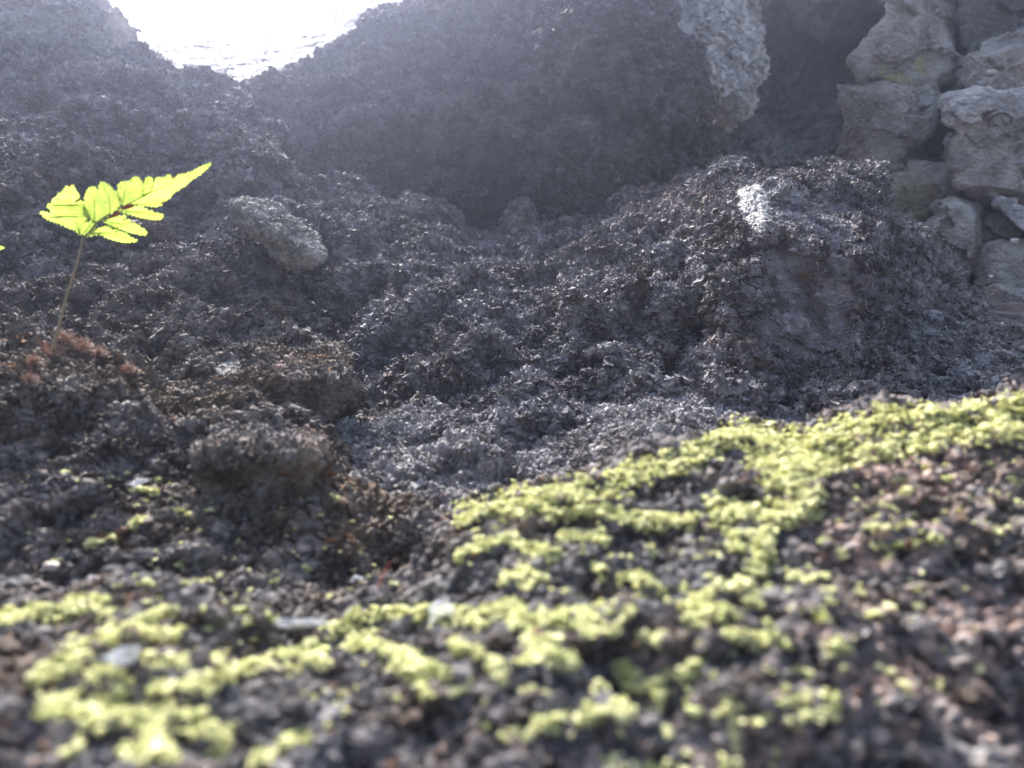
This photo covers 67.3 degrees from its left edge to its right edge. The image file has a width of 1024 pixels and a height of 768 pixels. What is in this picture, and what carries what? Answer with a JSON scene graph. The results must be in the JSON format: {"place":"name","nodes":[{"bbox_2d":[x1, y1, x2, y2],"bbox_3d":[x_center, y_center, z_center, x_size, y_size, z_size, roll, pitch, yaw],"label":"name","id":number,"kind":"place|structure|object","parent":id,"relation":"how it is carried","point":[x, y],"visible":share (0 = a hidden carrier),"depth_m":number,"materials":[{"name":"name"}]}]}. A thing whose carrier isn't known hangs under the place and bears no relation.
{"place":"outdoors","nodes":[
{"label":"outdoors","id":0,"kind":"place"},
{"bbox_2d":[110,0,381,39],"label":"sky","id":1,"kind":"structure","parent":0,"point":[157,19],"materials":[{"name":"white"}]},
{"bbox_2d":[986,294,1023,324],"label":"ground","id":2,"kind":"structure","parent":0,"point":[1005,309],"depth_m":0.96,"materials":[{"name":"grey stone"}]},
{"bbox_2d":[0,313,455,597],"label":"fern ledge","id":3,"kind":"object","parent":2,"relation":"on","point":[85,419],"visible":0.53,"depth_m":0.33,"materials":[{"name":"grey stone"}]},
{"bbox_2d":[21,365,45,385],"bbox_3d":[-0.232,-0.004,0.372,0.011,0.011,0.026,0,0,-34],"label":"rootlet tuft","id":4,"kind":"object","parent":3,"relation":"on","point":[32,378],"visible":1,"depth_m":0.37,"materials":[{"name":"plant"}]},
{"bbox_2d":[25,354,44,365],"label":"rootlet tuft","id":5,"kind":"object","parent":3,"relation":"on","point":[34,360],"visible":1,"depth_m":0.39,"materials":[{"name":"brown plant"}]},
{"bbox_2d":[42,561,59,570],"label":"pebble","id":6,"kind":"object","parent":3,"relation":"on","point":[51,566],"visible":1,"depth_m":0.27,"materials":[{"name":"white stone"}]},
{"bbox_2d":[38,339,66,360],"bbox_3d":[-0.246,-0.018,0.413,0.016,0.014,0.026,0,0,-34],"label":"rootlet tuft","id":7,"kind":"object","parent":3,"relation":"on","point":[48,350],"visible":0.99,"depth_m":0.41,"materials":[{"name":"brown plant"}]},
{"bbox_2d":[49,328,78,344],"bbox_3d":[-0.245,-0.026,0.423,0.016,0.012,0.025,0,0,-27],"label":"rootlet tuft","id":8,"kind":"object","parent":3,"relation":"on","point":[67,337],"visible":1,"depth_m":0.42,"materials":[{"name":"brown plant"}]},
{"bbox_2d":[70,337,99,358],"bbox_3d":[-0.236,-0.020,0.426,0.022,0.014,0.018,0,0,0],"label":"rootlet tuft","id":9,"kind":"object","parent":3,"relation":"on","point":[81,346],"visible":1,"depth_m":0.43,"materials":[{"name":"plant"}]},
{"bbox_2d":[89,346,108,358],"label":"rootlet tuft","id":10,"kind":"object","parent":3,"relation":"on","point":[99,353],"visible":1,"depth_m":0.43,"materials":[{"name":"plant"}]},
{"bbox_2d":[40,163,210,358],"bbox_3d":[-0.202,-0.053,0.403,0.142,0.108,0.026,0,0,26],"label":"fern","id":11,"kind":"object","parent":3,"relation":"on","point":[70,213],"visible":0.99,"depth_m":0.41,"materials":[{"name":"green plant"}]},
{"bbox_2d":[118,360,136,374],"bbox_3d":[-0.212,-0.009,0.425,0.009,0.009,0.024,0,0,-32],"label":"rootlet tuft","id":12,"kind":"object","parent":3,"relation":"on","point":[126,368],"visible":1,"depth_m":0.42,"materials":[{"name":"plant"}]},
{"bbox_2d":[0,207,346,380],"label":"shaded mound","id":13,"kind":"object","parent":3,"relation":"on","point":[167,306],"visible":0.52,"depth_m":0.60,"materials":[{"name":"grey stone"}]},
{"bbox_2d":[0,33,340,289],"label":"boulder","id":14,"kind":"object","parent":13,"relation":"on","point":[82,115],"visible":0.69,"depth_m":0.84,"materials":[{"name":"grey stone"}]},
{"bbox_2d":[0,0,117,51],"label":"grained rock","id":15,"kind":"object","parent":14,"relation":"on","point":[44,20],"visible":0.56,"depth_m":1.07,"materials":[{"name":"grey stone"}]},
{"bbox_2d":[99,0,141,43],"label":"brown rock","id":16,"kind":"object","parent":15,"relation":"on","point":[123,28],"visible":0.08,"depth_m":1.44,"materials":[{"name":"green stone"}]},
{"bbox_2d":[227,195,328,271],"bbox_3d":[-0.218,-0.141,0.707,0.084,0.080,0.139,0,0,-34],"label":"wedge stone","id":17,"kind":"object","parent":13,"relation":"on","point":[283,236],"visible":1,"depth_m":0.68,"materials":[{"name":"grey stone"}]},
{"bbox_2d":[185,424,332,499],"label":"overhanging block","id":18,"kind":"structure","parent":3,"relation":"on","point":[298,461],"depth_m":0.32,"materials":[{"name":"grey stone"}]},
{"bbox_2d":[175,338,365,424],"bbox_3d":[-0.173,0.000,0.537,0.122,0.067,0.186,0,0,-26],"label":"slab stone","id":19,"kind":"object","parent":3,"relation":"on","point":[316,376],"visible":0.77,"depth_m":0.48,"materials":[{"name":"grey stone"}]},
{"bbox_2d":[141,0,401,84],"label":"sunlit slab","id":20,"kind":"structure","parent":2,"relation":"on","point":[239,57],"depth_m":1.81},
{"bbox_2d":[340,0,374,11],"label":"tree","id":21,"kind":"object","parent":2,"relation":"on","point":[372,2],"visible":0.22,"depth_m":3.14,"materials":[{"name":"plant"}]},
{"bbox_2d":[295,169,474,334],"bbox_3d":[-0.221,-0.124,0.910,0.366,0.342,0.464,0,0,0],"label":"mound","id":22,"kind":"object","parent":2,"relation":"on","point":[346,280],"visible":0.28,"depth_m":0.90,"materials":[{"name":"grey stone"}]},
{"bbox_2d":[230,0,729,231],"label":"back boulder","id":23,"kind":"object","parent":2,"relation":"on","point":[471,114],"visible":0.62,"depth_m":1.16,"materials":[{"name":"grey stone"}]},
{"bbox_2d":[512,0,718,153],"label":"boulder","id":24,"kind":"object","parent":23,"relation":"on","point":[645,63],"visible":0.98,"depth_m":1.13,"materials":[{"name":"grey stone"}]},
{"bbox_2d":[0,374,1023,767],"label":"mossy boulder","id":25,"kind":"object","parent":2,"relation":"on","point":[966,716],"visible":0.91,"depth_m":0.18,"materials":[{"name":"grey stone"}]},
{"bbox_2d":[377,562,390,587],"bbox_3d":[-0.040,0.059,0.239,0.005,0.009,0.003,0,0,0],"label":"moss stalk","id":26,"kind":"object","parent":25,"relation":"on","point":[381,579],"visible":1,"depth_m":0.24,"materials":[{"name":"plant"}]},
{"bbox_2d":[0,389,1023,767],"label":"moss","id":27,"kind":"object","parent":25,"relation":"on","point":[412,663],"visible":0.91,"depth_m":0.21,"materials":[{"name":"plant"}]},
{"bbox_2d":[97,642,144,668],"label":"stone","id":28,"kind":"object","parent":27,"relation":"on","point":[109,657],"visible":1,"depth_m":0.16,"materials":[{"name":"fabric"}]},
{"bbox_2d":[128,477,152,488],"bbox_3d":[-0.159,0.042,0.328,0.014,0.006,0.005,0,0,0],"label":"cobweb","id":29,"kind":"object","parent":27,"relation":"on","point":[132,484],"visible":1,"depth_m":0.33,"materials":[{"name":"fabric"}]},
{"bbox_2d":[269,617,337,629],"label":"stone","id":30,"kind":"object","parent":27,"relation":"attached to","point":[294,621],"visible":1,"depth_m":0.23,"materials":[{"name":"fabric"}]},
{"bbox_2d":[425,597,455,624],"bbox_3d":[-0.019,0.062,0.212,0.010,0.009,0.005,0,0,0],"label":"cobweb","id":31,"kind":"object","parent":27,"relation":"on","point":[450,608],"visible":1,"depth_m":0.21,"materials":[{"name":"fabric"}]},
{"bbox_2d":[906,583,947,590],"bbox_3d":[0.106,0.052,0.196,0.010,0.003,0.003,0,0,0],"label":"dry twig","id":32,"kind":"object","parent":25,"relation":"on","point":[913,586],"visible":1,"depth_m":0.20,"materials":[{"name":"beige wood"}]},
{"bbox_2d":[498,196,539,232],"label":"pinnacle stone","id":33,"kind":"object","parent":2,"relation":"on","point":[521,211],"visible":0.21,"depth_m":1.08,"materials":[{"name":"grey stone"}]},
{"bbox_2d":[333,381,796,511],"bbox_3d":[0.059,0.059,0.476,0.412,0.126,0.310,0,0,0],"label":"crumbly ledge","id":34,"kind":"object","parent":2,"relation":"on","point":[475,453],"visible":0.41,"depth_m":0.44,"materials":[{"name":"grey stone"}]},
{"bbox_2d":[698,328,787,416],"bbox_3d":[0.179,-0.002,0.581,0.089,0.092,0.183,0,0,12],"label":"rubble lump","id":35,"kind":"object","parent":34,"relation":"on","point":[734,387],"visible":0.56,"depth_m":0.52,"materials":[{"name":"grey stone"}]},
{"bbox_2d":[343,165,800,451],"bbox_3d":[0.049,-0.081,0.804,0.474,0.399,0.741,0,0,0],"label":"boulder","id":36,"kind":"object","parent":2,"relation":"on","point":[526,336],"visible":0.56,"depth_m":0.61,"materials":[{"name":"grey stone"}]},
{"bbox_2d":[781,340,930,422],"bbox_3d":[0.252,0.018,0.591,0.116,0.105,0.230,0,0,37],"label":"rubble lump","id":37,"kind":"object","parent":36,"relation":"on","point":[851,374],"visible":0.46,"depth_m":0.56,"materials":[{"name":"grey stone"}]},
{"bbox_2d":[659,154,906,378],"bbox_3d":[0.300,-0.117,0.771,0.315,0.306,0.424,0,0,0],"label":"corner boulder","id":38,"kind":"object","parent":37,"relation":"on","point":[801,267],"visible":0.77,"depth_m":0.63,"materials":[{"name":"grey stone"}]},
{"bbox_2d":[750,0,1019,285],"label":"cave wall","id":39,"kind":"structure","parent":2,"relation":"on","point":[811,45],"depth_m":2.15,"materials":[{"name":"grey stone"}]},
{"bbox_2d":[712,118,804,171],"bbox_3d":[0.538,-0.484,1.730,0.242,0.316,0.431,0,0,19],"label":"fallen stone","id":40,"kind":"object","parent":39,"relation":"attached to","point":[764,149],"visible":0.3,"depth_m":1.67,"materials":[{"name":"grey stone"}]},
{"bbox_2d":[676,0,770,132],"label":"pale crag","id":41,"kind":"structure","parent":40,"relation":"on","point":[730,35],"depth_m":1.46,"materials":[{"name":"grey stone"}]},
{"bbox_2d":[902,143,938,163],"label":"wall stone","id":42,"kind":"object","parent":39,"relation":"attached to","point":[917,154],"visible":0.05,"depth_m":1.68,"materials":[{"name":"grey stone"}]},
{"bbox_2d":[991,196,1023,231],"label":"wall stone","id":43,"kind":"object","parent":39,"relation":"attached to","point":[1006,208],"visible":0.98,"depth_m":1.43,"materials":[{"name":"grey stone"}]},
{"bbox_2d":[948,129,1023,207],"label":"wall stone","id":44,"kind":"object","parent":43,"relation":"on","point":[985,175],"visible":0.84,"depth_m":1.46,"materials":[{"name":"grey stone"}]},
{"bbox_2d":[937,85,1023,146],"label":"wall stone","id":45,"kind":"object","parent":44,"relation":"on","point":[979,116],"visible":0.99,"depth_m":1.43,"materials":[{"name":"grey stone"}]},
{"bbox_2d":[949,28,1023,90],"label":"wall stone","id":46,"kind":"object","parent":45,"relation":"on","point":[1002,55],"visible":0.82,"depth_m":1.56,"materials":[{"name":"grey stone"}]},
{"bbox_2d":[954,0,1023,52],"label":"wall stone","id":47,"kind":"object","parent":46,"relation":"on","point":[978,22],"visible":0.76,"depth_m":1.66,"materials":[{"name":"grey stone"}]},
{"bbox_2d":[987,70,996,73],"bbox_3d":[0.917,-0.597,1.470,0.018,0.007,0.014,0,0,0],"label":"white chip","id":48,"kind":"object","parent":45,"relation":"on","point":[991,71],"visible":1,"depth_m":1.47,"materials":[{"name":"white stone"}]},
{"bbox_2d":[1010,238,1018,242],"bbox_3d":[0.915,-0.261,1.400,0.015,0.009,0.011,0,0,25],"label":"white chip","id":49,"kind":"object","parent":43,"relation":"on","point":[1014,240],"visible":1,"depth_m":1.40,"materials":[{"name":"white stone"}]},
{"bbox_2d":[893,212,996,332],"bbox_3d":[0.471,-0.121,0.904,0.170,0.224,0.415,0,0,29],"label":"jagged stone","id":50,"kind":"object","parent":2,"relation":"on","point":[931,261],"visible":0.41,"depth_m":0.87,"materials":[{"name":"grey stone"}]},
{"bbox_2d":[923,196,983,274],"bbox_3d":[0.901,-0.287,1.623,0.156,0.215,0.361,0,0,27],"label":"wall stone","id":51,"kind":"object","parent":50,"relation":"on","point":[955,222],"visible":0.62,"depth_m":1.48,"materials":[{"name":"grey stone"}]},
{"bbox_2d":[890,168,945,222],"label":"wall stone","id":52,"kind":"object","parent":51,"relation":"on","point":[916,192],"visible":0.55,"depth_m":1.52,"materials":[{"name":"grey stone"}]},
{"bbox_2d":[836,80,941,203],"bbox_3d":[0.866,-0.559,1.769,0.215,0.354,0.434,0,0,26],"label":"wall stone","id":53,"kind":"object","parent":52,"relation":"on","point":[892,123],"visible":0.81,"depth_m":1.61,"materials":[{"name":"grey stone"}]},
{"bbox_2d":[846,0,961,87],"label":"wall stone","id":54,"kind":"object","parent":53,"relation":"on","point":[911,42],"visible":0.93,"depth_m":1.67,"materials":[{"name":"grey stone"}]},
{"bbox_2d":[900,159,966,199],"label":"wall stone","id":55,"kind":"object","parent":51,"relation":"on","point":[939,172],"visible":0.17,"depth_m":1.56,"materials":[{"name":"grey stone"}]},
{"bbox_2d":[936,130,956,161],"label":"wall stone","id":56,"kind":"object","parent":55,"relation":"on","point":[946,144],"visible":0.22,"depth_m":1.61,"materials":[{"name":"grey stone"}]},
{"bbox_2d":[891,280,1023,402],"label":"sloping stone","id":57,"kind":"object","parent":2,"relation":"on","point":[963,360],"visible":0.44,"depth_m":0.69,"materials":[{"name":"grey stone"}]},
{"bbox_2d":[981,282,1023,300],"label":"wall stone","id":58,"kind":"object","parent":2,"relation":"on","point":[1008,290],"visible":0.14,"depth_m":1.37,"materials":[{"name":"grey stone"}]},
{"bbox_2d":[973,238,1023,288],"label":"wall stone","id":59,"kind":"object","parent":58,"relation":"on","point":[1000,260],"visible":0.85,"depth_m":1.45,"materials":[{"name":"grey stone"}]},
{"bbox_2d":[981,206,1023,244],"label":"wall stone","id":60,"kind":"object","parent":59,"relation":"on","point":[995,225],"visible":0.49,"depth_m":1.51,"materials":[{"name":"grey stone"}]}
]}

